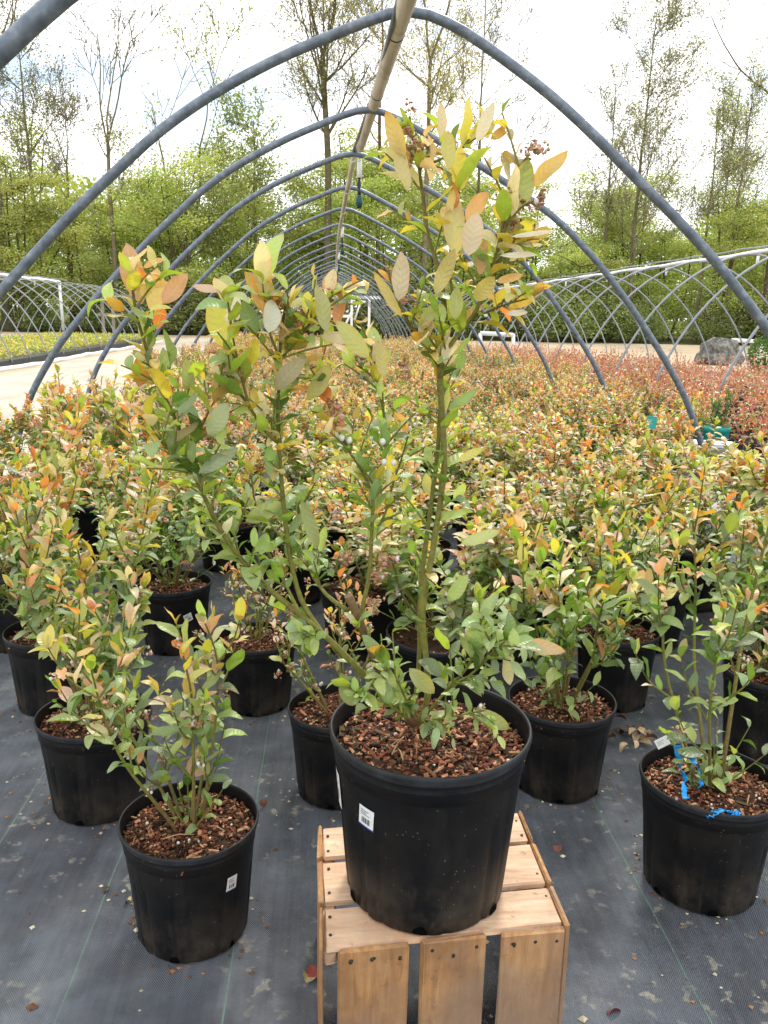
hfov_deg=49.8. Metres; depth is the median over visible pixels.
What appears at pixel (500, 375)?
potted blueberry
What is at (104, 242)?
tree
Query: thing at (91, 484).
potted blueberry
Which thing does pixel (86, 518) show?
potted blueberry
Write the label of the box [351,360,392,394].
potted blueberry
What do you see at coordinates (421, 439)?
potted blueberry
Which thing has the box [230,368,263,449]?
potted blueberry
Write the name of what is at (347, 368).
potted blueberry
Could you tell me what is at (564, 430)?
potted blueberry
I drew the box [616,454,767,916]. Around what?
potted blueberry
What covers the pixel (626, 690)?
potted blueberry
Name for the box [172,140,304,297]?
tree
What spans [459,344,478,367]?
potted blueberry
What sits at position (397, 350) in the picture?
potted blueberry
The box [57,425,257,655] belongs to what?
potted blueberry
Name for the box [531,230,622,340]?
tree
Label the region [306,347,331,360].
potted blueberry
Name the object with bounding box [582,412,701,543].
potted blueberry
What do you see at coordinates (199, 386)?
potted blueberry
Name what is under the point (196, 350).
potted blueberry
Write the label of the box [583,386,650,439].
potted blueberry
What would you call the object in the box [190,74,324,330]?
tree
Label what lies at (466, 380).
potted blueberry
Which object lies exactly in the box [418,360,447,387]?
potted blueberry
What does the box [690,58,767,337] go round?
tree
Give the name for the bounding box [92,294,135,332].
end frame
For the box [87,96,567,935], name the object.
potted blueberry
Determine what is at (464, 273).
tree
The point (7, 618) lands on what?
potted blueberry
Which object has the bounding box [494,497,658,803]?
potted blueberry
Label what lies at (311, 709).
potted blueberry
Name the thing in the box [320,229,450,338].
shrub
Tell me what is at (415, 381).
potted blueberry
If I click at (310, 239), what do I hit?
tree
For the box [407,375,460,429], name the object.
potted blueberry
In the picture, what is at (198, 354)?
potted blueberry
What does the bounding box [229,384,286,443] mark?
potted blueberry
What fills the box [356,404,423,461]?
potted blueberry
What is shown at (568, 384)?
potted blueberry
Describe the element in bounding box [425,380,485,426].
potted blueberry
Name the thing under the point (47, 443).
potted blueberry
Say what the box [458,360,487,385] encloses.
potted blueberry
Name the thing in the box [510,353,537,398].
potted blueberry
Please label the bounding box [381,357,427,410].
potted blueberry
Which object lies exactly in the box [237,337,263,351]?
potted blueberry
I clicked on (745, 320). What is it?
shrub
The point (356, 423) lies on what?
potted blueberry
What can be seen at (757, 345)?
shrub
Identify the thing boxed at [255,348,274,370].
potted blueberry
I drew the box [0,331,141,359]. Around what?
seedlings
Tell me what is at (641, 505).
potted blueberry
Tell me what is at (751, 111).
tree
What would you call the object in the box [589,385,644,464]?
potted blueberry
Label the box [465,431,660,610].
potted blueberry
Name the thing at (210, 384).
potted blueberry
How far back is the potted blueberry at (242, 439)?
4.80 m
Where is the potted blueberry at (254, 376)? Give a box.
[248,363,271,421]
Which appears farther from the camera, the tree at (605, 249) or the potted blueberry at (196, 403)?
the tree at (605, 249)
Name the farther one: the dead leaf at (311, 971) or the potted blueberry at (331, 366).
the potted blueberry at (331, 366)
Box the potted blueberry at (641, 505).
[551,440,736,653]
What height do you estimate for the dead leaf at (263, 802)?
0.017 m
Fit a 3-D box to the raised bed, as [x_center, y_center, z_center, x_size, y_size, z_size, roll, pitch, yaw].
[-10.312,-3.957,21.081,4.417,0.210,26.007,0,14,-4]
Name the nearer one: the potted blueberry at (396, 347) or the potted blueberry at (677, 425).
the potted blueberry at (677, 425)
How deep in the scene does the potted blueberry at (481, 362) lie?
12.41 m
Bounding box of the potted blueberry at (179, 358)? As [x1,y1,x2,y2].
[172,343,197,370]
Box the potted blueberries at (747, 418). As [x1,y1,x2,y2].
[243,333,767,489]
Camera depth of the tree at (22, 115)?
46.19 m
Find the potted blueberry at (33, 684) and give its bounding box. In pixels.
[0,381,145,716]
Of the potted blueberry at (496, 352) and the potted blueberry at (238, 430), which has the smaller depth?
the potted blueberry at (238, 430)
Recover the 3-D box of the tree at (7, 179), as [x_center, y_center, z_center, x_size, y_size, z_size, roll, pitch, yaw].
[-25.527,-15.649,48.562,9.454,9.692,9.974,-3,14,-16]
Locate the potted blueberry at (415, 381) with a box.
[385,368,436,438]
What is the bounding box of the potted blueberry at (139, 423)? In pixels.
[104,397,174,516]
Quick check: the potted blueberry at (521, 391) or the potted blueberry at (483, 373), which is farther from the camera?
the potted blueberry at (483, 373)
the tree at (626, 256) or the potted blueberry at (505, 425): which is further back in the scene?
the tree at (626, 256)
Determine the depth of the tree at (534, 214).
51.90 m
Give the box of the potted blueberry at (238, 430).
[189,421,264,514]
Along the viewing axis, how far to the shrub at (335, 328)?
44.70 m
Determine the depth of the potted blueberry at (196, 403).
5.84 m
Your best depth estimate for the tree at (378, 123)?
47.46 m
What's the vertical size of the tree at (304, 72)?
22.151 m
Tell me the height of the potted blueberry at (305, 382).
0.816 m
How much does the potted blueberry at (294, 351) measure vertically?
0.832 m
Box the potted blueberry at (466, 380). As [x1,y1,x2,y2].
[450,376,491,440]
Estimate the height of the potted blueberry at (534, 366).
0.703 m
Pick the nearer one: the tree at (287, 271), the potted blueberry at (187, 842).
the potted blueberry at (187, 842)
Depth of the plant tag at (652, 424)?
5.02 m
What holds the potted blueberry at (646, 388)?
on the ground cloth at (66, 961)
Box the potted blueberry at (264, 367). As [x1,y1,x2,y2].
[255,359,273,392]
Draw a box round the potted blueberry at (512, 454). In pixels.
[447,415,563,569]
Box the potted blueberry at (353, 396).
[326,378,387,451]
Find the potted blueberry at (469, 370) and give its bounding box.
[449,363,474,383]
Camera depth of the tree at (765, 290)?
46.38 m
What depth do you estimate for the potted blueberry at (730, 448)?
3.58 m
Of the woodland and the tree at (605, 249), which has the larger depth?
the woodland
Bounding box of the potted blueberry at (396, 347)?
[389,340,410,352]
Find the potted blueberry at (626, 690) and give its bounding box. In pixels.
[540,450,718,712]
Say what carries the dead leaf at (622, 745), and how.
on the ground cloth at (66, 961)
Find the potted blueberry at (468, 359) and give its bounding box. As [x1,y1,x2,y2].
[467,352,485,366]
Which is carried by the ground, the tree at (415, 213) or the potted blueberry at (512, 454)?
the tree at (415, 213)
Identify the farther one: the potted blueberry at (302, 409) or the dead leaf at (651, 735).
the potted blueberry at (302, 409)
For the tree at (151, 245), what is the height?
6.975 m
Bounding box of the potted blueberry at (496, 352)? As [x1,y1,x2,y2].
[485,346,503,366]
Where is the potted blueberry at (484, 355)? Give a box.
[476,347,496,377]
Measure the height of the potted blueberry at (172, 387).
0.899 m
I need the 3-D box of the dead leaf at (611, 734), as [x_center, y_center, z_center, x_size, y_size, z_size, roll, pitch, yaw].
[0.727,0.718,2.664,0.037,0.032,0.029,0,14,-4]
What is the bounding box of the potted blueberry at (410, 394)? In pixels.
[368,381,425,470]
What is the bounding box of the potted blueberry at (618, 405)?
[566,378,642,481]
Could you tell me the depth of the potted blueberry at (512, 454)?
4.40 m
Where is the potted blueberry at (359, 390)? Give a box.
[301,376,375,420]
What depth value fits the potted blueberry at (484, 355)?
15.12 m
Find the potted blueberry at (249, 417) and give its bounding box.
[197,394,269,484]
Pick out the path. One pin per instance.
(14, 386)
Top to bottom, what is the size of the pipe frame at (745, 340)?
0.784 m
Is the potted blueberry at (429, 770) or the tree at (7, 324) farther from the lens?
the tree at (7, 324)
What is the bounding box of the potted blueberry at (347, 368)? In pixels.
[328,364,358,399]
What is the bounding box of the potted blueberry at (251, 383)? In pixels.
[249,358,308,418]
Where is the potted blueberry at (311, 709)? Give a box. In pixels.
[269,552,374,809]
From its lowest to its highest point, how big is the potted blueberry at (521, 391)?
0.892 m
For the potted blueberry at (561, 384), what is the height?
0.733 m
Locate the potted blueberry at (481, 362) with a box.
[474,348,503,386]
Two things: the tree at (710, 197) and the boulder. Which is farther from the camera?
the tree at (710, 197)
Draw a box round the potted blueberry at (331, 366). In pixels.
[321,353,354,396]
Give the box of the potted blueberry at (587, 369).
[557,356,590,399]
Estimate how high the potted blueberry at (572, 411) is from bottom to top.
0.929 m
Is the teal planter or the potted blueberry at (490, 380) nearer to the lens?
the teal planter
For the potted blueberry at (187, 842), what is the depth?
1.74 m
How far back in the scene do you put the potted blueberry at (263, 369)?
11.12 m
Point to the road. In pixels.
(688, 351)
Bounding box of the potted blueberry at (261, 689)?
[216,550,297,716]
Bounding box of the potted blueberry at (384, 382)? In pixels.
[338,360,389,412]
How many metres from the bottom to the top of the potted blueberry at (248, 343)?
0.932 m
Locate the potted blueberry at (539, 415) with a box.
[448,411,554,535]
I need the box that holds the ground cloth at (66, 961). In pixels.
[0,413,767,1023]
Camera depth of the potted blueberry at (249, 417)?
6.43 m
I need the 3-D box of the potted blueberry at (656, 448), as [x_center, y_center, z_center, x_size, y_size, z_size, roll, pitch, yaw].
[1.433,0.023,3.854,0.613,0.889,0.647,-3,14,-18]
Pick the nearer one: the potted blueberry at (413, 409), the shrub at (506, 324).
the potted blueberry at (413, 409)
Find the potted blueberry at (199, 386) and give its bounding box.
[154,378,230,413]
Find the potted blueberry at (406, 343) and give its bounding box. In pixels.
[401,340,416,351]
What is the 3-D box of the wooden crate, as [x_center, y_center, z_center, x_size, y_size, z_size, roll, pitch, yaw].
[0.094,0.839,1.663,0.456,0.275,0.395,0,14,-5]
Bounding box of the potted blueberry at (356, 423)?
[303,394,389,489]
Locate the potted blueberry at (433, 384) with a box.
[411,367,462,423]
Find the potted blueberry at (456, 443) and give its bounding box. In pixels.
[344,410,484,609]
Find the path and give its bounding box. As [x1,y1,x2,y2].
[0,339,250,474]
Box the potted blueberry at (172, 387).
[132,369,224,420]
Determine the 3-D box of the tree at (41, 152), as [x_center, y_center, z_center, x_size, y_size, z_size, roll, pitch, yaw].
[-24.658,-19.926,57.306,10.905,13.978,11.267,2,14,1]
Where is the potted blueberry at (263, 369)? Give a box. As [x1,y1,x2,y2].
[254,358,274,387]
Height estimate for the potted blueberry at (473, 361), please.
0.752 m
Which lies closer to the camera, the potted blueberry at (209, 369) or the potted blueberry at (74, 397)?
the potted blueberry at (74, 397)
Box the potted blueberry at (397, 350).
[394,346,411,359]
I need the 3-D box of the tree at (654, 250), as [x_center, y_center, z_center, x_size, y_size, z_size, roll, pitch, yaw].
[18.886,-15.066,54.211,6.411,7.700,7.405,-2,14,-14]
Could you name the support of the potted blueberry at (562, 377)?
on the ground cloth at (66, 961)
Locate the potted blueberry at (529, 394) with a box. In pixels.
[504,382,586,443]
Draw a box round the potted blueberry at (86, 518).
[33,363,171,570]
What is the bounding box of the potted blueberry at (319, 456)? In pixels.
[257,412,393,573]
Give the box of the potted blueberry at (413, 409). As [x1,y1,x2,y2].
[396,388,474,475]
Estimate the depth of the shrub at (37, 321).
44.75 m
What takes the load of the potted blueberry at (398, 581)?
on the ground cloth at (66, 961)
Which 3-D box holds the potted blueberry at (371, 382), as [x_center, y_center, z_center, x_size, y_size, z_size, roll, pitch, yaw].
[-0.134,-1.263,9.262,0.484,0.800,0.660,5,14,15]
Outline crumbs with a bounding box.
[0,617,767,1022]
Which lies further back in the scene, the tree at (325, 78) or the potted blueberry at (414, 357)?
the tree at (325, 78)
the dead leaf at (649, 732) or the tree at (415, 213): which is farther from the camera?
the tree at (415, 213)
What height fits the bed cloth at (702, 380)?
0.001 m
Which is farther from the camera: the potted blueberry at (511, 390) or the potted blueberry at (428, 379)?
the potted blueberry at (428, 379)
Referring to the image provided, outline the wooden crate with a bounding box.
[317,810,569,1023]
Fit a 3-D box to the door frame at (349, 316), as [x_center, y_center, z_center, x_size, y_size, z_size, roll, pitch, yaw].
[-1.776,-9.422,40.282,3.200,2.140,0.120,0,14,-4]
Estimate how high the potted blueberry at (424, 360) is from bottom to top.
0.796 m
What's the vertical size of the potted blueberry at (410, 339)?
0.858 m
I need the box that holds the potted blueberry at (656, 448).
[604,416,760,612]
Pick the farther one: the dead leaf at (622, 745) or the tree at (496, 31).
the tree at (496, 31)
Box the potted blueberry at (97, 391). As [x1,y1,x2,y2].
[37,369,130,453]
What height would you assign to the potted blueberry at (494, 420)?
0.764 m
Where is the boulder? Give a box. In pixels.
[694,337,744,365]
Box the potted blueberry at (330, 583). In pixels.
[249,446,473,660]
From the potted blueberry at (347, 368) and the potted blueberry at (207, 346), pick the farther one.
the potted blueberry at (207, 346)
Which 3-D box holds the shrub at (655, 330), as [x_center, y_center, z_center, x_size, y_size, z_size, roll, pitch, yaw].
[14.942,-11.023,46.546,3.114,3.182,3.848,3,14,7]
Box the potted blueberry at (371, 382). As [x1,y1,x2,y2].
[356,363,388,395]
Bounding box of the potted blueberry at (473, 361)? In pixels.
[468,352,491,372]
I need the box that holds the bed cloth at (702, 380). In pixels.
[592,366,766,492]
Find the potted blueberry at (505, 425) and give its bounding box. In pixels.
[446,408,520,527]
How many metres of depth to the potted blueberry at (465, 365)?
13.08 m
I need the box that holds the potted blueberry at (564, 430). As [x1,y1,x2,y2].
[488,409,584,518]
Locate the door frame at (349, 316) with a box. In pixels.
[331,296,380,326]
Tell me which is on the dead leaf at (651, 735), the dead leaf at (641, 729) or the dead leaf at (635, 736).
the dead leaf at (641, 729)
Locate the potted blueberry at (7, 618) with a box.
[0,450,87,652]
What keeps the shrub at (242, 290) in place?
on the ground
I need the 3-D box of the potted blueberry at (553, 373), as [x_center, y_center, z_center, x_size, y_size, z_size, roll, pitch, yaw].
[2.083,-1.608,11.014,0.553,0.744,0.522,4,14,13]
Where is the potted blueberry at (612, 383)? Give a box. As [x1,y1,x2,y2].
[575,373,626,447]
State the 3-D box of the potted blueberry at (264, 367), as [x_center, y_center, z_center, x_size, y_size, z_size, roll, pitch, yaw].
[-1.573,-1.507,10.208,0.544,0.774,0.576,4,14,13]
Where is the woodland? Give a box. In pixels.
[0,161,766,335]
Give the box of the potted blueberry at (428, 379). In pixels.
[403,372,436,402]
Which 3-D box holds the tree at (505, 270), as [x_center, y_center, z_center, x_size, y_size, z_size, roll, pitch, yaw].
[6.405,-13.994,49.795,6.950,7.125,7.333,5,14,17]
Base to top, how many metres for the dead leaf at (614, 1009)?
0.027 m
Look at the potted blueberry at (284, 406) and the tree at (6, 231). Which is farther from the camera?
the tree at (6, 231)
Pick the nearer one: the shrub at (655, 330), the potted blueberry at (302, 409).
the potted blueberry at (302, 409)
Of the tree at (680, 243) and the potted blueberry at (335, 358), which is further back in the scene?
the tree at (680, 243)
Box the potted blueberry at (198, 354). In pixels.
[182,339,215,391]
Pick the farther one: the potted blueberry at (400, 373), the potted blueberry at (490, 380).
the potted blueberry at (490, 380)
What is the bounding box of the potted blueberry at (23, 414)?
[0,390,97,483]
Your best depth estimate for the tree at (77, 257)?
57.10 m
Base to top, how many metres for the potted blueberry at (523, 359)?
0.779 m
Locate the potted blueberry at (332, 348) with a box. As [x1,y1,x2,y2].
[329,342,345,362]
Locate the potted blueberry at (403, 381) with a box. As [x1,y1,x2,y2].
[392,374,418,409]
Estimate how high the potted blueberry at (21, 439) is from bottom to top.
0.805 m
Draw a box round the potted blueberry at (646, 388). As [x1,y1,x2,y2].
[616,368,678,447]
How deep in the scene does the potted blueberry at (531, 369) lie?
10.30 m
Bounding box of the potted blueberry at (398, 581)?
[341,463,526,690]
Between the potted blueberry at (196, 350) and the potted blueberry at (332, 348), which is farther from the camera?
the potted blueberry at (332, 348)
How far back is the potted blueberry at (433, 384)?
9.23 m
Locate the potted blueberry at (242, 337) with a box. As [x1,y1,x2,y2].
[235,332,247,343]
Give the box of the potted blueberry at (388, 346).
[381,342,404,357]
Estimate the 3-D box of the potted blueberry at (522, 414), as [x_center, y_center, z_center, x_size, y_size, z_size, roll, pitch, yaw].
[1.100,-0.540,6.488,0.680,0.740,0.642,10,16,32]
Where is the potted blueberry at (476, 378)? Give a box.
[464,365,512,418]
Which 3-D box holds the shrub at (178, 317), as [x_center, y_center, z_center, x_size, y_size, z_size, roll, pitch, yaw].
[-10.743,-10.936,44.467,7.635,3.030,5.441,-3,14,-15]
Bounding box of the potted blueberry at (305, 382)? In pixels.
[271,368,317,435]
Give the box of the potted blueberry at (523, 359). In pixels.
[512,352,535,365]
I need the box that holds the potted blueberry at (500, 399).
[457,379,524,430]
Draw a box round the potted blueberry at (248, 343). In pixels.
[237,337,259,350]
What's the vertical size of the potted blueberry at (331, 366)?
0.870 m
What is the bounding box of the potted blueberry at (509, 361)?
[488,351,519,396]
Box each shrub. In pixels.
[6,293,80,331]
[75,266,128,331]
[76,280,169,332]
[123,283,241,334]
[164,284,263,332]
[248,306,323,334]
[300,306,361,334]
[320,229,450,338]
[411,298,506,337]
[476,282,569,339]
[501,250,630,341]
[581,290,667,341]
[623,286,676,342]
[675,302,759,341]
[705,292,767,339]
[744,336,767,373]
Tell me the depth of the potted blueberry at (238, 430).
5.36 m
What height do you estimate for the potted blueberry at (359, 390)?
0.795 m
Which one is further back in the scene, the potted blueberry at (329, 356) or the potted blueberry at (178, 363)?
the potted blueberry at (329, 356)
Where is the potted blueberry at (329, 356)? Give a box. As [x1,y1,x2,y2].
[317,344,340,360]
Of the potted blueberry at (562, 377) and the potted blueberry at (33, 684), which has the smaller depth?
the potted blueberry at (33, 684)
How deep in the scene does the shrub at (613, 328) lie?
47.01 m
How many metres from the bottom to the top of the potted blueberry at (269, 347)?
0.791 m
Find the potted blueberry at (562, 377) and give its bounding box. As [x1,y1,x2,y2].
[543,362,568,385]
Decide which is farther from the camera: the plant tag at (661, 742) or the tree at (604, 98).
the tree at (604, 98)
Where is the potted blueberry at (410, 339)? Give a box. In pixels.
[396,335,411,346]
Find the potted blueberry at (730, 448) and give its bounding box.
[708,436,767,624]
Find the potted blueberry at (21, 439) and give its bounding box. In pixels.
[1,406,42,463]
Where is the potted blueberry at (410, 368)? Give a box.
[387,357,412,383]
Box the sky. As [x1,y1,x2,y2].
[0,0,767,320]
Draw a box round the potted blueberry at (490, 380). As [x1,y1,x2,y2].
[477,367,502,406]
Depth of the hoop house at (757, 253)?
16.63 m
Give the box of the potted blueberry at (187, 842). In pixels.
[28,574,258,963]
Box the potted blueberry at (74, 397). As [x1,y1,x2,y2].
[68,374,153,488]
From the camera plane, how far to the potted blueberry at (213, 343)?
14.80 m
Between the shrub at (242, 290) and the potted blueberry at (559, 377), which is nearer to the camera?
the potted blueberry at (559, 377)
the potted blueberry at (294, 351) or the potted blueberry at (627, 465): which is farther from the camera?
the potted blueberry at (294, 351)
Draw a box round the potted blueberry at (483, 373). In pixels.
[458,366,492,387]
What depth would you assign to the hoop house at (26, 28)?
5.21 m
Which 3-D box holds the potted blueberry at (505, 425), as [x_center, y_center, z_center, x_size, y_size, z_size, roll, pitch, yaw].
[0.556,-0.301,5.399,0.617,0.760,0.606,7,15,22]
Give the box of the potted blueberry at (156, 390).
[145,363,181,427]
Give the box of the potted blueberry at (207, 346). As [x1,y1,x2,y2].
[202,342,215,352]
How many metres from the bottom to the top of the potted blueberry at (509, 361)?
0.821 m
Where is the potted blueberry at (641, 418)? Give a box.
[624,398,694,475]
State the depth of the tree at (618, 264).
48.97 m
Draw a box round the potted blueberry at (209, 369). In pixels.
[200,356,213,380]
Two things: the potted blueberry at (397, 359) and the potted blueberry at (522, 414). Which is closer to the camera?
the potted blueberry at (522, 414)
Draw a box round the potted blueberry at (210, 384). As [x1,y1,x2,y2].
[174,370,251,442]
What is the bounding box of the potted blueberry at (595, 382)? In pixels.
[588,376,628,397]
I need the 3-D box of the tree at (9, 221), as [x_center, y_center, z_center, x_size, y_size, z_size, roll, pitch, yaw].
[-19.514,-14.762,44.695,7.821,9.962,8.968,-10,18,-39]
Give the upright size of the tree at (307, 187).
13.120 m
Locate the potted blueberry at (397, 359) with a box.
[385,346,409,366]
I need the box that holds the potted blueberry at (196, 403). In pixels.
[167,389,259,449]
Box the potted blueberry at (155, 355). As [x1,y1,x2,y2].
[151,347,186,394]
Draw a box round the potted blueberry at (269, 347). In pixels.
[259,341,271,349]
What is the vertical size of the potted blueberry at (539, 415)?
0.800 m
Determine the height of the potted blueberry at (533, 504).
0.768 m
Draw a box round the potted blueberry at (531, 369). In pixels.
[493,362,544,397]
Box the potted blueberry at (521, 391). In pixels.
[475,363,534,433]
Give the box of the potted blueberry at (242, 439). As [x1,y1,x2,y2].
[201,387,337,540]
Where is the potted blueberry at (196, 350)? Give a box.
[177,342,210,362]
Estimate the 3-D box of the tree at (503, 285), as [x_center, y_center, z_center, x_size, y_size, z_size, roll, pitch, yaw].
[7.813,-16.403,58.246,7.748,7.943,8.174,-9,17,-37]
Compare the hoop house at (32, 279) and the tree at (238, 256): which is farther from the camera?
the tree at (238, 256)
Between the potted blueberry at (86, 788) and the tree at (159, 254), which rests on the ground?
the tree at (159, 254)
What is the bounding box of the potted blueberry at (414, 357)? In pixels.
[405,351,428,363]
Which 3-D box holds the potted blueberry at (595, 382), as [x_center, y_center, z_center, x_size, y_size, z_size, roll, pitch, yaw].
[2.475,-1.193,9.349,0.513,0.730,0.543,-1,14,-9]
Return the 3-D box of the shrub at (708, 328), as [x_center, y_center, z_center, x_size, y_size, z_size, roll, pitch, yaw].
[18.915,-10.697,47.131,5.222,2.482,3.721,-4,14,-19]
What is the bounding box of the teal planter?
[703,388,734,440]
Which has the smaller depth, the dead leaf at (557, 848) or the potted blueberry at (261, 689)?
the dead leaf at (557, 848)
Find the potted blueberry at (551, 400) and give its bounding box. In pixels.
[516,390,567,417]
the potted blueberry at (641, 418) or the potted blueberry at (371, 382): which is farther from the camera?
the potted blueberry at (371, 382)
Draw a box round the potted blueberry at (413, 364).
[394,355,428,372]
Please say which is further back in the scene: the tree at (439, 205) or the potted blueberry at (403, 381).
the tree at (439, 205)
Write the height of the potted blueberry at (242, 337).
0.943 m
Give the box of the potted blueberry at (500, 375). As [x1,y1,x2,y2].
[488,363,536,397]
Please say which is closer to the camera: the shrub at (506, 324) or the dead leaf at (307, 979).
the dead leaf at (307, 979)
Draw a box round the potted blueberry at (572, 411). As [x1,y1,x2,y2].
[527,375,607,466]
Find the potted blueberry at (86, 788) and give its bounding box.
[0,395,174,825]
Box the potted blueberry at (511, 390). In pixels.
[506,373,549,411]
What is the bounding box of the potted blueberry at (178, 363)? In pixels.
[174,358,213,391]
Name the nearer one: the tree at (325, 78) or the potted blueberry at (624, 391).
the potted blueberry at (624, 391)
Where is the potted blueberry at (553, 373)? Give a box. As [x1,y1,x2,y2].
[522,363,561,395]
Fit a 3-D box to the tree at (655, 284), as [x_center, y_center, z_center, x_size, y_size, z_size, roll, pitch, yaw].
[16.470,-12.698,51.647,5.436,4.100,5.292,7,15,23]
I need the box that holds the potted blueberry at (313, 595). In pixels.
[236,461,353,605]
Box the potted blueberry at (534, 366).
[509,360,544,377]
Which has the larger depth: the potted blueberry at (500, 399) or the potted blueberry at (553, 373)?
the potted blueberry at (553, 373)
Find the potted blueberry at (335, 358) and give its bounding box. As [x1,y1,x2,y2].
[319,348,343,372]
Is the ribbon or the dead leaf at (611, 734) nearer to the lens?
the ribbon
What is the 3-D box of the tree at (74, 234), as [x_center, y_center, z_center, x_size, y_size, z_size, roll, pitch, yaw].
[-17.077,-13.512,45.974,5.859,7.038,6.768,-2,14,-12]
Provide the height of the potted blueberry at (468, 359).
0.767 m
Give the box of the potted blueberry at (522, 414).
[482,396,566,438]
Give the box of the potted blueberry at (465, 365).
[453,358,476,376]
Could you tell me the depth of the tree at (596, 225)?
54.30 m
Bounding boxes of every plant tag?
[646,416,656,428]
[654,735,670,749]
[707,502,720,513]
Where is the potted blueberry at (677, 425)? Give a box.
[598,403,693,506]
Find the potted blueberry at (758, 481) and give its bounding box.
[736,449,767,649]
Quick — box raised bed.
[0,337,162,371]
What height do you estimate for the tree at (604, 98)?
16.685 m
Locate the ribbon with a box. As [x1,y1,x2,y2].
[673,745,741,817]
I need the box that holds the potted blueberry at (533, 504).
[451,457,606,662]
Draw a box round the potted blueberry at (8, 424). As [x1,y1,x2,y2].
[0,403,34,460]
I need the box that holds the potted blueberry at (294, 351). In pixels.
[283,350,305,384]
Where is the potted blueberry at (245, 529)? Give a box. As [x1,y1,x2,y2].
[157,442,265,572]
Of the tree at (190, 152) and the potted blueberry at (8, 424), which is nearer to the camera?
the potted blueberry at (8, 424)
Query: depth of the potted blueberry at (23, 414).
4.79 m
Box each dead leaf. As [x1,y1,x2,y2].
[260,799,266,807]
[303,970,315,982]
[306,964,316,977]
[553,845,561,852]
[607,1008,620,1014]
[608,732,615,737]
[615,713,626,719]
[619,729,628,734]
[619,742,627,751]
[632,732,639,740]
[633,738,638,748]
[637,724,643,734]
[637,735,651,744]
[638,727,645,734]
[644,729,652,740]
[645,733,656,738]
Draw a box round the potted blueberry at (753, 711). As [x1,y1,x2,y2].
[691,430,767,763]
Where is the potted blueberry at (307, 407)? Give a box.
[264,379,346,463]
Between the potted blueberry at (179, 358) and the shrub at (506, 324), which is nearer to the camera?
the potted blueberry at (179, 358)
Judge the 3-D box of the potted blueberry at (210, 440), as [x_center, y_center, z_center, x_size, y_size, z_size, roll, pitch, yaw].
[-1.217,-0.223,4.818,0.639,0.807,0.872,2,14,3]
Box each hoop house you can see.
[0,0,767,488]
[0,272,154,361]
[430,245,767,414]
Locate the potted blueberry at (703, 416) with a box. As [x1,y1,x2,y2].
[657,387,724,474]
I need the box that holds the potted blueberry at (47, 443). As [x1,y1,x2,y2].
[0,415,69,521]
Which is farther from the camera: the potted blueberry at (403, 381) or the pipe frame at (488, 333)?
the pipe frame at (488, 333)
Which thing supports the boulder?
on the road
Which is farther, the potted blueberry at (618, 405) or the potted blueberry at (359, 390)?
the potted blueberry at (359, 390)
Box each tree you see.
[0,0,32,329]
[0,0,88,328]
[0,106,107,315]
[0,149,99,330]
[0,167,27,237]
[0,192,53,281]
[4,45,102,329]
[7,218,109,318]
[15,213,144,324]
[20,198,118,331]
[46,0,174,332]
[46,176,156,301]
[72,169,199,325]
[83,209,203,331]
[84,147,242,333]
[94,205,211,307]
[103,0,266,332]
[158,143,298,303]
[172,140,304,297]
[175,192,289,333]
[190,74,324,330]
[227,244,315,326]
[245,199,358,332]
[253,206,397,331]
[257,0,417,331]
[266,0,359,243]
[270,142,390,321]
[277,113,439,329]
[302,0,552,331]
[306,0,456,334]
[307,164,445,327]
[353,161,494,334]
[371,189,444,330]
[385,214,512,309]
[387,122,506,324]
[413,240,542,335]
[433,0,561,336]
[441,222,542,337]
[455,238,552,331]
[484,175,576,331]
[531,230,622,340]
[534,164,667,297]
[535,238,625,309]
[559,166,690,320]
[560,49,652,338]
[570,0,724,340]
[573,238,638,339]
[588,247,652,336]
[603,216,707,312]
[616,221,723,339]
[616,276,692,331]
[662,38,767,305]
[672,182,767,318]
[675,172,767,338]
[675,259,765,327]
[680,83,767,342]
[683,0,767,338]
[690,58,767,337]
[697,192,767,336]
[700,242,767,343]
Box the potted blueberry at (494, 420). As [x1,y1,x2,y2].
[457,402,531,477]
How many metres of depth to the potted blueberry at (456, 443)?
3.84 m
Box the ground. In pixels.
[0,307,757,345]
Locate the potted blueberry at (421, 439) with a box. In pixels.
[346,399,451,534]
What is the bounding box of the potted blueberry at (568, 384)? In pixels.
[550,375,609,454]
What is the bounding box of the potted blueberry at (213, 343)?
[210,333,239,350]
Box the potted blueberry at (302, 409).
[268,392,340,485]
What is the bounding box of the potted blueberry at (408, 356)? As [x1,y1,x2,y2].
[388,347,425,370]
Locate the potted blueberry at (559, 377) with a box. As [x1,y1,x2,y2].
[548,372,590,397]
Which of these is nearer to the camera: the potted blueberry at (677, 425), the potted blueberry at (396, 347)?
the potted blueberry at (677, 425)
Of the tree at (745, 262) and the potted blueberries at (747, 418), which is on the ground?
the tree at (745, 262)
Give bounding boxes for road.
[0,332,767,377]
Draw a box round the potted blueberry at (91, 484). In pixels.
[77,425,208,603]
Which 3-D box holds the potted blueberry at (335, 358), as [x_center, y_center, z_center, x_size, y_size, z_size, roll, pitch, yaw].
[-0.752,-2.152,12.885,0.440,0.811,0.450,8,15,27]
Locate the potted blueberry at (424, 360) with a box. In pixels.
[415,352,430,368]
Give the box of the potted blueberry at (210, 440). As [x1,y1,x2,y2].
[129,404,223,536]
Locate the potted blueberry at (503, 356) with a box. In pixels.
[487,349,510,370]
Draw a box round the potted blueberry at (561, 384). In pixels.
[534,372,568,408]
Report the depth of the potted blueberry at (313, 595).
3.83 m
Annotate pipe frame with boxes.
[478,331,514,352]
[732,338,762,362]
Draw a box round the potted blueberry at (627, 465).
[533,455,638,540]

